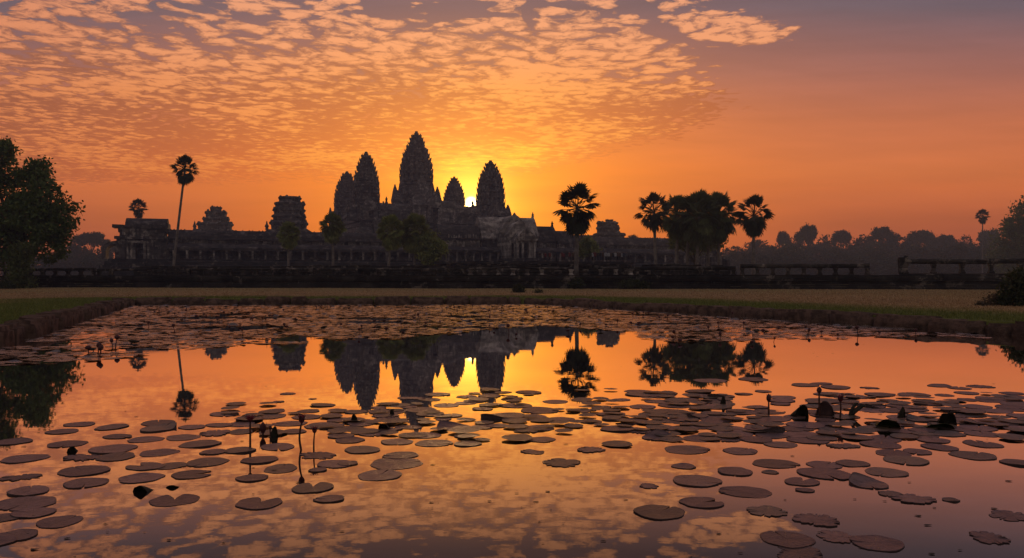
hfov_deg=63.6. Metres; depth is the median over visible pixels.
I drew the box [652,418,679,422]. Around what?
lily pad
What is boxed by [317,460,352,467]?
lily pad
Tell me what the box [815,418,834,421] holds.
lily pad
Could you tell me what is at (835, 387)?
lily pad
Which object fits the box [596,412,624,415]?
lily pad
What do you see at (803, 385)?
lily pad
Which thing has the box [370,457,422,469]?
lily pad
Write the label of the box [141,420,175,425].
lily pad
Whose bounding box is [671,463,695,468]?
lily pad
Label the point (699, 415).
lily pad
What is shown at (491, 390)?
lily pad
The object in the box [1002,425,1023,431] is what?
lily pad
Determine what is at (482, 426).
lily pad
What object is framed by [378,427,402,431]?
lily pad
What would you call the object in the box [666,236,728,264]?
broadleaf tree
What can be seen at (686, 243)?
sugar palm
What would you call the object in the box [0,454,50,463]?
lily pad
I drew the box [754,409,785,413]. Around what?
lily pad
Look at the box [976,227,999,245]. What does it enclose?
forest tree
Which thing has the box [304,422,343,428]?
lily pad
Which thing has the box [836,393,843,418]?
water lily
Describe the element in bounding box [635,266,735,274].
stone balustrade
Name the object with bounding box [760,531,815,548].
lily pad
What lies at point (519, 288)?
round bush
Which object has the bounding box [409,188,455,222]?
terrace gate
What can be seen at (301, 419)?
water lily
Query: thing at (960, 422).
lily pad
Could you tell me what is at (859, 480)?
lily pad
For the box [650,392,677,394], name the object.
lily pad
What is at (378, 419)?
lily pad
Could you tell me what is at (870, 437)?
lily pad
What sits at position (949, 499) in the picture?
lily pad
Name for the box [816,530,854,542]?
lily pad
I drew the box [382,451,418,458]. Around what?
lily pad
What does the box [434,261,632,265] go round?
columned terrace
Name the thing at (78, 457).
lily pad
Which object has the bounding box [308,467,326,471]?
lily pad
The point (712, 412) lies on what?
lily pad
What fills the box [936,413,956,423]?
upturned leaf
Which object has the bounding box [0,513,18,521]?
lily pad
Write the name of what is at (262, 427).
water lily
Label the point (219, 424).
lily pad
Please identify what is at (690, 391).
lily pad
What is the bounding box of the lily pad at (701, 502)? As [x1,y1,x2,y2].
[679,497,723,508]
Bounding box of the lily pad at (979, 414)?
[964,413,987,416]
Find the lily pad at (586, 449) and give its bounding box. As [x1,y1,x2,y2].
[577,446,605,452]
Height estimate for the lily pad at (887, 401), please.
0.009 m
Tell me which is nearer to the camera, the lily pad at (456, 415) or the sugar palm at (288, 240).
the lily pad at (456, 415)
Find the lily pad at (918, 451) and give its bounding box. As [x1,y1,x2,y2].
[903,448,931,454]
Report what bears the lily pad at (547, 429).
on the water
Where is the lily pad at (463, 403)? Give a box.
[454,402,475,404]
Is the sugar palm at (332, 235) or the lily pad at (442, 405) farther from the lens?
the sugar palm at (332, 235)
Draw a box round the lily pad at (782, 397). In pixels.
[771,395,795,398]
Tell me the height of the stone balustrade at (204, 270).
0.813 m
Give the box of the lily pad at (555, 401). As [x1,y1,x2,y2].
[542,400,567,403]
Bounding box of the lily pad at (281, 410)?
[259,409,284,413]
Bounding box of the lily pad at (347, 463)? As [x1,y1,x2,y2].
[337,461,357,465]
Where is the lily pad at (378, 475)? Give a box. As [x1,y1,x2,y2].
[358,469,401,480]
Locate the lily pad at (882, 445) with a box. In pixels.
[859,440,901,448]
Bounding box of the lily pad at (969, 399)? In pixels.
[957,398,979,400]
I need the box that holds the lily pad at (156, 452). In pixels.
[139,448,179,456]
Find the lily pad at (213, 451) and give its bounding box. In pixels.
[199,449,227,454]
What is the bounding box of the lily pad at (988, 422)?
[973,418,1019,424]
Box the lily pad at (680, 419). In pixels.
[669,417,696,421]
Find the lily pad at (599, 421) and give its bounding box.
[581,419,601,423]
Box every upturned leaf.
[67,446,77,451]
[133,486,152,491]
[271,426,277,436]
[378,424,390,428]
[720,396,725,403]
[790,405,808,416]
[815,401,833,415]
[874,419,900,427]
[897,407,905,417]
[923,423,954,428]
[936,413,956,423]
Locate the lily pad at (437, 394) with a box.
[424,392,449,395]
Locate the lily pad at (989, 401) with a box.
[975,398,1005,402]
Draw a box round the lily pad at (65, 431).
[44,428,78,433]
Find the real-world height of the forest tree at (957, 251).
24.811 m
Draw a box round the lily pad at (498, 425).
[487,423,506,427]
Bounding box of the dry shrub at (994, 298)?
[974,290,1013,305]
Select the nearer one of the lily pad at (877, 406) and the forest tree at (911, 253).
the lily pad at (877, 406)
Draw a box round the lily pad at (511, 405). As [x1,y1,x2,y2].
[498,403,531,407]
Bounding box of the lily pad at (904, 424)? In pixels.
[895,421,917,426]
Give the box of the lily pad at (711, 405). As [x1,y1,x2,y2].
[700,404,731,408]
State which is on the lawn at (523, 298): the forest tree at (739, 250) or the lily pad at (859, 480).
the forest tree at (739, 250)
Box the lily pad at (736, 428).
[707,425,748,431]
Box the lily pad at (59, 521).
[36,515,82,527]
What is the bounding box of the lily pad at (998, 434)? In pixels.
[994,433,1023,436]
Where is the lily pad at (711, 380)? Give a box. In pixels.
[693,379,726,382]
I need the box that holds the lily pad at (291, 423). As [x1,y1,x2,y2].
[272,421,307,425]
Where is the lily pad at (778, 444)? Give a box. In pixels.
[763,441,797,447]
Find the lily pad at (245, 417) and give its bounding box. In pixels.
[236,415,262,420]
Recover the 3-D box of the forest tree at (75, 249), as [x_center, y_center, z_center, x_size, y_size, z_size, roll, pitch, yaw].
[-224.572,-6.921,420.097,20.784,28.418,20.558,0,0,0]
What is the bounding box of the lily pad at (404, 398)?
[398,397,425,399]
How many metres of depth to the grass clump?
79.89 m
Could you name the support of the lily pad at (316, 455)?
on the water
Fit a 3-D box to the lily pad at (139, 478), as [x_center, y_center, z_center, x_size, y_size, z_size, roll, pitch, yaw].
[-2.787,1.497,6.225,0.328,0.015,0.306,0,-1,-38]
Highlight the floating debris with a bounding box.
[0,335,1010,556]
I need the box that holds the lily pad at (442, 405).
[434,403,458,407]
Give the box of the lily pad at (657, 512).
[633,504,684,519]
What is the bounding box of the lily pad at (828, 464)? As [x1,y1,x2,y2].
[806,461,842,468]
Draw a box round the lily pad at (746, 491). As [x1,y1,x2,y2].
[718,486,771,497]
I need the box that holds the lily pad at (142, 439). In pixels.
[127,436,164,442]
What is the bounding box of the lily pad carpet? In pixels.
[0,304,1023,446]
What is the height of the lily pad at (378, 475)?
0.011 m
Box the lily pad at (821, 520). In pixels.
[792,513,839,526]
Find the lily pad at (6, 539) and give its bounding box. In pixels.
[0,535,16,545]
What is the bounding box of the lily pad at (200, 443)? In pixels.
[178,439,221,447]
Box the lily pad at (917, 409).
[897,406,928,411]
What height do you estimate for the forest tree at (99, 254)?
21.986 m
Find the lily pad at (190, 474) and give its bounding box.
[171,470,210,478]
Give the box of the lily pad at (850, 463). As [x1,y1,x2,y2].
[836,459,869,466]
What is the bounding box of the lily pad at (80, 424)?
[63,421,94,426]
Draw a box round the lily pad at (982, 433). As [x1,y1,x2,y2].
[964,431,997,436]
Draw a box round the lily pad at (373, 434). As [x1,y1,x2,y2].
[358,431,382,435]
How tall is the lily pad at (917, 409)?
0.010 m
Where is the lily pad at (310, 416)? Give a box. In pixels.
[291,414,319,418]
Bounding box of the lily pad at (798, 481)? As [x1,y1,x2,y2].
[784,477,819,485]
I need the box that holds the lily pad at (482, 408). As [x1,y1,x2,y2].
[472,407,492,410]
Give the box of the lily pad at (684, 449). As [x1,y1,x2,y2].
[664,445,709,453]
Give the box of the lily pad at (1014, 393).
[998,392,1023,394]
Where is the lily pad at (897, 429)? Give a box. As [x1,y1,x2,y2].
[889,427,913,433]
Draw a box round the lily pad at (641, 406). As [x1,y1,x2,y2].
[630,404,655,408]
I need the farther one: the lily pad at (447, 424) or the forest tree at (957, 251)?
the forest tree at (957, 251)
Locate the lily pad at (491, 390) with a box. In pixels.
[481,389,500,391]
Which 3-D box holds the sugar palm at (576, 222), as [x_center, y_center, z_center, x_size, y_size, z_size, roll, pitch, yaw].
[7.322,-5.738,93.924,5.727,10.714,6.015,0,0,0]
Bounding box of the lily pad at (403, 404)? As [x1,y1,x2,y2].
[391,403,410,406]
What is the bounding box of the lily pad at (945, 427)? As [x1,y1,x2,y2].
[927,423,959,428]
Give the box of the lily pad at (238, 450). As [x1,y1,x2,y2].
[224,446,255,453]
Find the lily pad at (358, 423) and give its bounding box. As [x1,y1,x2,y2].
[348,419,376,425]
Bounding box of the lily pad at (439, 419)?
[436,418,451,420]
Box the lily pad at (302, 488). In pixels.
[292,482,333,493]
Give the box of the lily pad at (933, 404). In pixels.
[913,401,941,405]
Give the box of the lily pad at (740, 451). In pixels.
[723,447,757,454]
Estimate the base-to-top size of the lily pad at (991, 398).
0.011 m
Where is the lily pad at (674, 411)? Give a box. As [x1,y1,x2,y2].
[660,409,690,414]
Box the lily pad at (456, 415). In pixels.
[443,413,461,416]
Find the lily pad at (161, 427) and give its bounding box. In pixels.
[140,422,176,432]
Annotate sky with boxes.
[0,0,1023,275]
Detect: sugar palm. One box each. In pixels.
[129,198,146,217]
[169,155,198,265]
[276,221,300,265]
[319,211,347,265]
[376,214,408,265]
[400,212,431,264]
[553,181,599,274]
[633,191,671,263]
[660,194,696,263]
[669,197,696,264]
[674,189,724,264]
[692,203,730,265]
[696,190,738,264]
[734,194,774,274]
[975,208,989,272]
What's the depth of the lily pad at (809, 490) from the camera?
5.84 m
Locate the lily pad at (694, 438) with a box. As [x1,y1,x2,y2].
[683,435,718,441]
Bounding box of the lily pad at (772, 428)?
[744,424,784,431]
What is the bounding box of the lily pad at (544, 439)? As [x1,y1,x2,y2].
[529,436,555,442]
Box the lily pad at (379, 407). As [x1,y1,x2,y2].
[369,406,385,408]
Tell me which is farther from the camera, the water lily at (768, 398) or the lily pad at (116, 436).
the water lily at (768, 398)
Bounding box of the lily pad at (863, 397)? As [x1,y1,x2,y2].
[849,394,868,398]
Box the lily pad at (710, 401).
[700,399,731,402]
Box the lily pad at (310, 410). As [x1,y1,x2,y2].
[296,409,318,412]
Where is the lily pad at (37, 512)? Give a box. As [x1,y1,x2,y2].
[10,507,56,517]
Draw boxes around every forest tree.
[30,255,66,274]
[50,252,78,274]
[52,238,90,266]
[68,254,106,274]
[71,231,109,250]
[88,247,114,261]
[101,238,114,253]
[720,246,749,273]
[725,250,744,265]
[741,239,778,255]
[746,258,795,274]
[758,240,800,257]
[776,231,791,246]
[789,236,814,262]
[794,222,818,247]
[795,260,832,274]
[809,235,841,259]
[810,247,855,274]
[831,230,851,245]
[838,258,882,274]
[852,234,876,255]
[866,225,900,246]
[878,258,926,274]
[882,236,915,251]
[897,244,935,272]
[906,229,935,244]
[917,255,968,272]
[923,236,948,248]
[930,241,975,272]
[935,233,958,245]
[941,241,975,272]
[951,234,977,246]
[958,255,998,272]
[966,242,993,255]
[971,244,1012,272]
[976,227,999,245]
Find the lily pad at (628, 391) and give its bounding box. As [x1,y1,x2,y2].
[624,390,651,392]
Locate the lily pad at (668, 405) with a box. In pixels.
[658,403,692,407]
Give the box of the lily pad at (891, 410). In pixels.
[879,408,914,412]
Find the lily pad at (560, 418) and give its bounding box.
[551,417,574,420]
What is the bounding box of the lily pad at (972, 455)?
[948,451,996,459]
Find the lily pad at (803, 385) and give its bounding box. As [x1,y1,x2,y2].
[792,383,818,386]
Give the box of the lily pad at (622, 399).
[614,398,629,400]
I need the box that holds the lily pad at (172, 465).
[158,462,186,469]
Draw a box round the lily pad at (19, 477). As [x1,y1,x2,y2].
[0,473,42,480]
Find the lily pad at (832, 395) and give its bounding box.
[813,392,845,396]
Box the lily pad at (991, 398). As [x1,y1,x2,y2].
[975,396,1002,399]
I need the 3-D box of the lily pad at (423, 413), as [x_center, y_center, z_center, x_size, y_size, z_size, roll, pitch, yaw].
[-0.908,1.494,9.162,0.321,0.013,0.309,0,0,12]
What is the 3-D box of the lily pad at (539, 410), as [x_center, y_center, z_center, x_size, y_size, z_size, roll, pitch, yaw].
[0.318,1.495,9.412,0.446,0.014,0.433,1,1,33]
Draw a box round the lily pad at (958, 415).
[954,413,978,417]
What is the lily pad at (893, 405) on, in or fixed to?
on the water
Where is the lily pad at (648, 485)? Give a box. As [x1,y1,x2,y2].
[639,483,658,488]
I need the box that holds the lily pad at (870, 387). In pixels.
[860,387,879,388]
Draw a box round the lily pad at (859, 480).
[849,472,888,488]
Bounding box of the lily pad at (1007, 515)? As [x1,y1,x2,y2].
[988,510,1023,520]
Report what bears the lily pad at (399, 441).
on the water
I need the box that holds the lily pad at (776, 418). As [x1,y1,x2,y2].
[754,416,790,421]
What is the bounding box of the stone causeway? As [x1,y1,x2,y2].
[0,274,1012,289]
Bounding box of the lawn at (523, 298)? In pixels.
[0,284,1023,324]
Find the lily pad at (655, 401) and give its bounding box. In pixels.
[644,399,667,402]
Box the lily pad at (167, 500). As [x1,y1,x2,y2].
[149,494,199,506]
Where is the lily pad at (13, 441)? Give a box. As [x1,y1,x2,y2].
[0,437,32,444]
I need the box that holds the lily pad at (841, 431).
[816,429,855,435]
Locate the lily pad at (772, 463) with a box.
[752,459,799,467]
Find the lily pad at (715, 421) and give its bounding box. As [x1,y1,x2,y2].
[699,420,722,423]
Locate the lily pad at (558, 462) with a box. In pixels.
[542,458,580,466]
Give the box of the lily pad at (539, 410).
[521,407,558,413]
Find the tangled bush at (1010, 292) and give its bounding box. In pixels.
[993,267,1023,305]
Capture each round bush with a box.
[510,283,526,292]
[568,277,585,288]
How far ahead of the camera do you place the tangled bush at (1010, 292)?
33.88 m
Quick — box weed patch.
[613,276,652,288]
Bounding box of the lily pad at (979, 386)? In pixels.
[966,385,995,387]
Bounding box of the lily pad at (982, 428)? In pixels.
[957,425,998,431]
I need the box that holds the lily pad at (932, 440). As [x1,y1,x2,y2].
[915,437,950,442]
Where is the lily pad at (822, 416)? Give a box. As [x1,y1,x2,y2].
[809,413,833,417]
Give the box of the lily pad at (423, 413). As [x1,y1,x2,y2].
[416,411,443,416]
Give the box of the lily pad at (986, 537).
[969,531,1010,544]
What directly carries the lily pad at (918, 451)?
on the water
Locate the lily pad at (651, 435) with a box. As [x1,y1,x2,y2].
[642,429,671,440]
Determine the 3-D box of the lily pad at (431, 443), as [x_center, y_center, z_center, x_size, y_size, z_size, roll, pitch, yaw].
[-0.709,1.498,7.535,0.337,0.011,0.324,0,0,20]
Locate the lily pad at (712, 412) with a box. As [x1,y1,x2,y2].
[701,411,725,414]
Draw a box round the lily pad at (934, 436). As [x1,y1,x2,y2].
[912,433,938,437]
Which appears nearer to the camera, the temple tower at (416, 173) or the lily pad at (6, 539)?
the lily pad at (6, 539)
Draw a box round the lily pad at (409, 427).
[395,425,421,428]
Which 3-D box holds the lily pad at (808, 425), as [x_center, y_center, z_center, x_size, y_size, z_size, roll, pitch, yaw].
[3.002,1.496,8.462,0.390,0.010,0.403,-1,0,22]
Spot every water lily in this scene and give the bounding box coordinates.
[244,414,256,446]
[259,422,266,435]
[298,412,305,449]
[310,425,317,450]
[766,394,770,413]
[817,387,821,415]
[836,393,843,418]
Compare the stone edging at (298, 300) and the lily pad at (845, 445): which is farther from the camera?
the stone edging at (298, 300)
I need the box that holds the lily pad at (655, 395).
[650,394,668,397]
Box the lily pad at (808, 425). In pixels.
[785,421,824,428]
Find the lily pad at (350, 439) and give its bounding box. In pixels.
[335,436,364,443]
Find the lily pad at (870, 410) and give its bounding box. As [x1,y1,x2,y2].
[859,408,887,412]
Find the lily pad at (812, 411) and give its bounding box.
[808,409,834,413]
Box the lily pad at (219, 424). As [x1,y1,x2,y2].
[205,423,232,426]
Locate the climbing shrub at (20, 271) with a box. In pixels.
[2,237,39,288]
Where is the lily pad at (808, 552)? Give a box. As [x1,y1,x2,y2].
[777,546,822,557]
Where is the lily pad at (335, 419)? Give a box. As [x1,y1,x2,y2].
[327,417,349,421]
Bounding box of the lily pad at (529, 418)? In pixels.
[523,414,546,419]
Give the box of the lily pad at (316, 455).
[299,452,335,458]
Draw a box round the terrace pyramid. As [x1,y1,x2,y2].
[321,220,474,232]
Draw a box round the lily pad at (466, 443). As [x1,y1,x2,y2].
[454,441,481,446]
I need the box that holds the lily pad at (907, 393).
[898,392,930,396]
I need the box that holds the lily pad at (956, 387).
[947,386,971,389]
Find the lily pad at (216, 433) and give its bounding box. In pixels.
[199,430,230,435]
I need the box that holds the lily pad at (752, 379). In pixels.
[738,377,767,380]
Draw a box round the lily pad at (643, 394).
[625,392,655,396]
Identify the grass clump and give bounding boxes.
[0,279,17,288]
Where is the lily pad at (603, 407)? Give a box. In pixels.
[591,406,611,408]
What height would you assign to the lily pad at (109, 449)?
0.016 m
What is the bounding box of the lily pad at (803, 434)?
[783,431,819,437]
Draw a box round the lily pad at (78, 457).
[63,454,100,460]
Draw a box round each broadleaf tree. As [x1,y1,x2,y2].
[0,136,85,279]
[409,229,450,265]
[579,234,602,260]
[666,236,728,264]
[983,195,1023,272]
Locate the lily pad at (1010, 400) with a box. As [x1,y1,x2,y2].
[1003,398,1022,401]
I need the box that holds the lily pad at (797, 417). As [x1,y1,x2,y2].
[784,415,805,418]
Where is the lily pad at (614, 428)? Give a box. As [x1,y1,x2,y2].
[600,425,636,431]
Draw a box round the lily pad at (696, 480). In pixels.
[673,475,722,486]
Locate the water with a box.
[0,304,1023,557]
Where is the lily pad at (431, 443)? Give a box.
[415,439,452,446]
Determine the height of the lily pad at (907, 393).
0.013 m
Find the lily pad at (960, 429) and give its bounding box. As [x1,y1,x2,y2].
[948,427,972,431]
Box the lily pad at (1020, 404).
[1000,402,1023,406]
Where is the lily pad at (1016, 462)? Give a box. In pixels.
[999,459,1023,466]
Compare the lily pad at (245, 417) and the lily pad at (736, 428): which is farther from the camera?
the lily pad at (245, 417)
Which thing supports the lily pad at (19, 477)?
on the water
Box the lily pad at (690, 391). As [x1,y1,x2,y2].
[685,389,710,392]
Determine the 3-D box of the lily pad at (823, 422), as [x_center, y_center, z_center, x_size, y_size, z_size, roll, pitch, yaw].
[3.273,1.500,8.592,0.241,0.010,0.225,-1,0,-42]
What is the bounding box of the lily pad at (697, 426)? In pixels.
[680,422,714,428]
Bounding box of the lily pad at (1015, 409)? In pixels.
[996,408,1023,411]
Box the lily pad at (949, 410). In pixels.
[940,409,958,411]
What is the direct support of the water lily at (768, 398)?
on the water
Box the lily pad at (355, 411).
[345,410,367,413]
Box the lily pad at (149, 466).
[125,462,165,470]
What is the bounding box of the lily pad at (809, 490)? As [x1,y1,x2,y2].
[795,488,814,492]
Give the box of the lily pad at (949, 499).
[942,497,959,501]
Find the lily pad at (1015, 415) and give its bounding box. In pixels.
[1006,413,1023,417]
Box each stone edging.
[0,298,134,345]
[135,295,521,304]
[524,298,1023,335]
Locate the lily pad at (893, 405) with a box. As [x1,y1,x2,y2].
[885,404,912,407]
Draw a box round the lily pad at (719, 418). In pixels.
[700,416,732,421]
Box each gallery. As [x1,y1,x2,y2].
[342,213,352,222]
[380,197,481,222]
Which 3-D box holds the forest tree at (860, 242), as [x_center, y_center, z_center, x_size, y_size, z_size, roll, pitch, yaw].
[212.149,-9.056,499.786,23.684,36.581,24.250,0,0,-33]
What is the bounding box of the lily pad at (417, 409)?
[405,407,435,411]
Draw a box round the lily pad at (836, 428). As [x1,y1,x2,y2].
[825,426,844,429]
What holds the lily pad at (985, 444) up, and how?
on the water
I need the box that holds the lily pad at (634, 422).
[620,419,647,423]
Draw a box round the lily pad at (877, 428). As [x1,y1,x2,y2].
[859,425,889,431]
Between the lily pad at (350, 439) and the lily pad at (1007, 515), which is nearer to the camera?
the lily pad at (1007, 515)
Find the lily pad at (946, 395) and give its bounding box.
[934,394,953,396]
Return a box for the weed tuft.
[532,288,545,292]
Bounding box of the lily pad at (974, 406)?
[965,404,992,408]
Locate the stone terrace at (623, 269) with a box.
[133,264,729,286]
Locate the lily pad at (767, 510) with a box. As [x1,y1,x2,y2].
[746,505,787,516]
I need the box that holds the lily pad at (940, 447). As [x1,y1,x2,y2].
[920,443,958,450]
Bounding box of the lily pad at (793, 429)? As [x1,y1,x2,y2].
[781,425,813,431]
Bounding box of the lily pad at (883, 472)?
[865,467,908,476]
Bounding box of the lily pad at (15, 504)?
[0,496,56,510]
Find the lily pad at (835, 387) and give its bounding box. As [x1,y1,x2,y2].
[821,385,850,388]
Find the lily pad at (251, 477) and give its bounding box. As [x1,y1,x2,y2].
[235,474,267,481]
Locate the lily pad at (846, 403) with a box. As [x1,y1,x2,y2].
[835,402,859,404]
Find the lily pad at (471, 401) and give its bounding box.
[463,399,485,402]
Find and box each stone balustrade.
[0,268,95,275]
[96,268,314,275]
[315,268,466,274]
[468,267,632,274]
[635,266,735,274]
[740,263,870,274]
[898,255,1023,274]
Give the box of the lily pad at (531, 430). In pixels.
[515,428,538,432]
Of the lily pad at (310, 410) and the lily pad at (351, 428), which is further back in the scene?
the lily pad at (310, 410)
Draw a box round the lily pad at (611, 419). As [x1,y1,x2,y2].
[602,417,624,420]
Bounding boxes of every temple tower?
[329,171,354,225]
[346,152,384,220]
[391,131,441,203]
[443,176,464,205]
[472,160,511,221]
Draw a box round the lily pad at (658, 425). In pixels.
[646,424,670,427]
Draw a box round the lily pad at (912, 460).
[883,455,929,465]
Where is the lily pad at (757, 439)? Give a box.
[738,436,771,442]
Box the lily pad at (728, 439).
[707,434,740,441]
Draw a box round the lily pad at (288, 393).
[280,392,295,394]
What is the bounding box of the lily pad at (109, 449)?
[88,444,137,453]
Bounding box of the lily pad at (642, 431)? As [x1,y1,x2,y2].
[628,429,650,433]
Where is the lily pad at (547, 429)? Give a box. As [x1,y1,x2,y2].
[526,425,553,430]
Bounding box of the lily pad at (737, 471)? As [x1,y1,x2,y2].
[718,467,752,475]
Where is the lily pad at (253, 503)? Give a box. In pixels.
[235,497,281,509]
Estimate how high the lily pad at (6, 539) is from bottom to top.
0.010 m
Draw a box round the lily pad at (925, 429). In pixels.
[908,427,934,431]
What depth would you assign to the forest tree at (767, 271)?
356.54 m
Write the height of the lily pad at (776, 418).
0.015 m
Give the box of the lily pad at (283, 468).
[264,463,296,473]
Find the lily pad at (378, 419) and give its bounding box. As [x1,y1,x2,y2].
[373,417,408,422]
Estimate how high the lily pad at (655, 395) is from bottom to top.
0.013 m
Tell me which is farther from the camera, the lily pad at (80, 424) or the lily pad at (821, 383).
the lily pad at (821, 383)
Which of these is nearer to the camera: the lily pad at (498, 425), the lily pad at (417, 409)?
the lily pad at (498, 425)
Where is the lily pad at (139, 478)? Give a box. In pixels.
[118,472,164,483]
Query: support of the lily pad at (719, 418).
on the water
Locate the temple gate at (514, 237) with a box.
[415,212,574,260]
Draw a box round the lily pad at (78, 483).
[63,477,108,488]
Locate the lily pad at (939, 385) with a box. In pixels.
[927,384,951,386]
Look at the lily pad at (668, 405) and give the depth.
9.78 m
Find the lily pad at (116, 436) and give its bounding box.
[102,434,131,438]
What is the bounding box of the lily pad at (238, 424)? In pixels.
[228,422,254,426]
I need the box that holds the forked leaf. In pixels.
[848,403,865,414]
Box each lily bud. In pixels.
[98,345,102,356]
[114,334,119,347]
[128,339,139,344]
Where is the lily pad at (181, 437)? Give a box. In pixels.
[166,434,200,440]
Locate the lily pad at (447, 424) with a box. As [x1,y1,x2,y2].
[437,420,470,430]
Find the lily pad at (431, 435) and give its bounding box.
[409,432,440,438]
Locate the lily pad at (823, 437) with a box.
[806,435,837,440]
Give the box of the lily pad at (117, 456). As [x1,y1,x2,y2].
[95,452,134,461]
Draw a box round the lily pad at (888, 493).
[878,490,902,496]
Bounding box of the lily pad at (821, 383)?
[809,382,831,384]
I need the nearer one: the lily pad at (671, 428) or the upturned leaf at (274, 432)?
the upturned leaf at (274, 432)
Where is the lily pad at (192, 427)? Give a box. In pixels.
[178,424,204,429]
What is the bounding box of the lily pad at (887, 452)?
[875,449,911,455]
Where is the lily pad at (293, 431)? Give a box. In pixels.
[283,429,306,433]
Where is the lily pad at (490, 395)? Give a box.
[478,394,500,397]
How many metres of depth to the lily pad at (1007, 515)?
5.23 m
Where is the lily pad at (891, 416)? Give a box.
[886,415,906,419]
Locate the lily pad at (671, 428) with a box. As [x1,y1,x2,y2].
[666,426,683,430]
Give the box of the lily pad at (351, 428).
[333,426,364,431]
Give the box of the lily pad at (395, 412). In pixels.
[368,409,405,413]
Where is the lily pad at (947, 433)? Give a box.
[930,430,965,436]
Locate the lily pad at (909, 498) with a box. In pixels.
[891,493,936,503]
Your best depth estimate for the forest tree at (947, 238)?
517.00 m
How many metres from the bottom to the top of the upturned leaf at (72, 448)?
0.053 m
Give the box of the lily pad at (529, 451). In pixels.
[520,449,543,454]
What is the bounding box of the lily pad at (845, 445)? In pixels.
[826,443,860,448]
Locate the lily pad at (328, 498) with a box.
[313,495,343,502]
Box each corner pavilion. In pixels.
[96,218,170,280]
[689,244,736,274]
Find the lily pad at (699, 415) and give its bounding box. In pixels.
[687,413,708,417]
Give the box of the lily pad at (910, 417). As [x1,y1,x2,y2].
[906,414,935,421]
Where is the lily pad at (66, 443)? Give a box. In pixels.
[47,440,87,447]
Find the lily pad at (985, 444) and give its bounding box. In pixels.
[962,440,1003,447]
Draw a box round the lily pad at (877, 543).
[849,535,904,551]
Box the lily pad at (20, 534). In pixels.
[0,529,37,540]
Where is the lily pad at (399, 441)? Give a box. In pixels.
[381,438,412,444]
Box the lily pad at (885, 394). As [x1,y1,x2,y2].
[864,392,895,396]
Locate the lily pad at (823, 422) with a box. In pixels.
[816,421,831,424]
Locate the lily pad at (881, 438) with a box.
[871,435,901,442]
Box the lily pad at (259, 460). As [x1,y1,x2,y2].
[240,456,278,463]
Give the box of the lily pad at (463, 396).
[457,395,476,397]
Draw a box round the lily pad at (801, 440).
[786,437,829,443]
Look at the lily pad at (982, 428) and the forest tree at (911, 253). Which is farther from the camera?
the forest tree at (911, 253)
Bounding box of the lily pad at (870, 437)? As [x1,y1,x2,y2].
[845,434,873,440]
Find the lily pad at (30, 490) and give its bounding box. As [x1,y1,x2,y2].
[7,485,48,495]
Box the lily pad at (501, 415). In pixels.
[481,412,524,418]
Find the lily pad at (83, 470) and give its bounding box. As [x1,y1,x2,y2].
[57,465,110,476]
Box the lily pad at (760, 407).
[750,405,767,408]
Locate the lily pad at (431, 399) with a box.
[418,398,439,400]
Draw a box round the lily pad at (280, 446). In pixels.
[260,443,294,450]
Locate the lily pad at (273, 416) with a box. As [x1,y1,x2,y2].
[257,413,285,418]
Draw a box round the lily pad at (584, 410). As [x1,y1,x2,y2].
[566,408,595,412]
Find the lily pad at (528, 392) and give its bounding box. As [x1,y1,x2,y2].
[515,390,540,393]
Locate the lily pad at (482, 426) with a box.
[471,424,492,428]
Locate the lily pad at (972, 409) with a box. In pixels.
[960,408,985,411]
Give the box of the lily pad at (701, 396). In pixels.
[686,393,707,397]
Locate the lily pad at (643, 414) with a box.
[638,413,665,417]
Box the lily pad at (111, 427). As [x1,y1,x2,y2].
[94,424,128,430]
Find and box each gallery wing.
[166,229,435,266]
[574,236,701,266]
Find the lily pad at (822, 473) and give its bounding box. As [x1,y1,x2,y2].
[796,467,850,479]
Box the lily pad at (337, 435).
[327,433,353,438]
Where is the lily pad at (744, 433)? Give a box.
[717,430,752,436]
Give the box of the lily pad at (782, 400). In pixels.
[770,399,794,402]
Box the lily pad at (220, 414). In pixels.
[209,411,238,416]
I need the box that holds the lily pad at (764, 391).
[755,390,771,392]
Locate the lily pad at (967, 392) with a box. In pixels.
[954,391,978,394]
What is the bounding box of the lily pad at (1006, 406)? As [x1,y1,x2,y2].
[995,404,1022,408]
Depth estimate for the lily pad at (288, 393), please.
10.80 m
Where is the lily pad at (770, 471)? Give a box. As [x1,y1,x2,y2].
[761,470,778,473]
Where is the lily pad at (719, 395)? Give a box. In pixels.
[707,394,734,397]
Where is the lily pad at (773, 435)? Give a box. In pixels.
[755,432,788,438]
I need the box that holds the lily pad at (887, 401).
[876,399,898,402]
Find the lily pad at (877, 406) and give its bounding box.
[864,404,885,408]
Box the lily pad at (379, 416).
[373,413,398,417]
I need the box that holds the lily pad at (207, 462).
[187,457,229,466]
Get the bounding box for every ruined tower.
[193,205,234,230]
[265,195,310,231]
[593,219,625,236]
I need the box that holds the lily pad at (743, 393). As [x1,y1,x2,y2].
[734,393,752,394]
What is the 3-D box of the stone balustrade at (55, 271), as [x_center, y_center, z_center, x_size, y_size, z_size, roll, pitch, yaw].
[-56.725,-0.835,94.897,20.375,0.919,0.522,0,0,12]
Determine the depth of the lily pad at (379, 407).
9.63 m
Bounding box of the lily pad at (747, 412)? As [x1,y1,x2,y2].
[725,409,759,414]
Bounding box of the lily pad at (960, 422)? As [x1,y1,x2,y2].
[952,419,967,423]
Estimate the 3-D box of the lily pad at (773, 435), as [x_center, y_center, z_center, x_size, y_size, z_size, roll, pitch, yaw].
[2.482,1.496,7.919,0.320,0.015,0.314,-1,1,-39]
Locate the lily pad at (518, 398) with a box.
[501,397,522,399]
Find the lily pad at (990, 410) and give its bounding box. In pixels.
[979,408,1012,413]
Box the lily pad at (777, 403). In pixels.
[770,402,790,405]
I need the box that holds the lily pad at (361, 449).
[344,445,379,453]

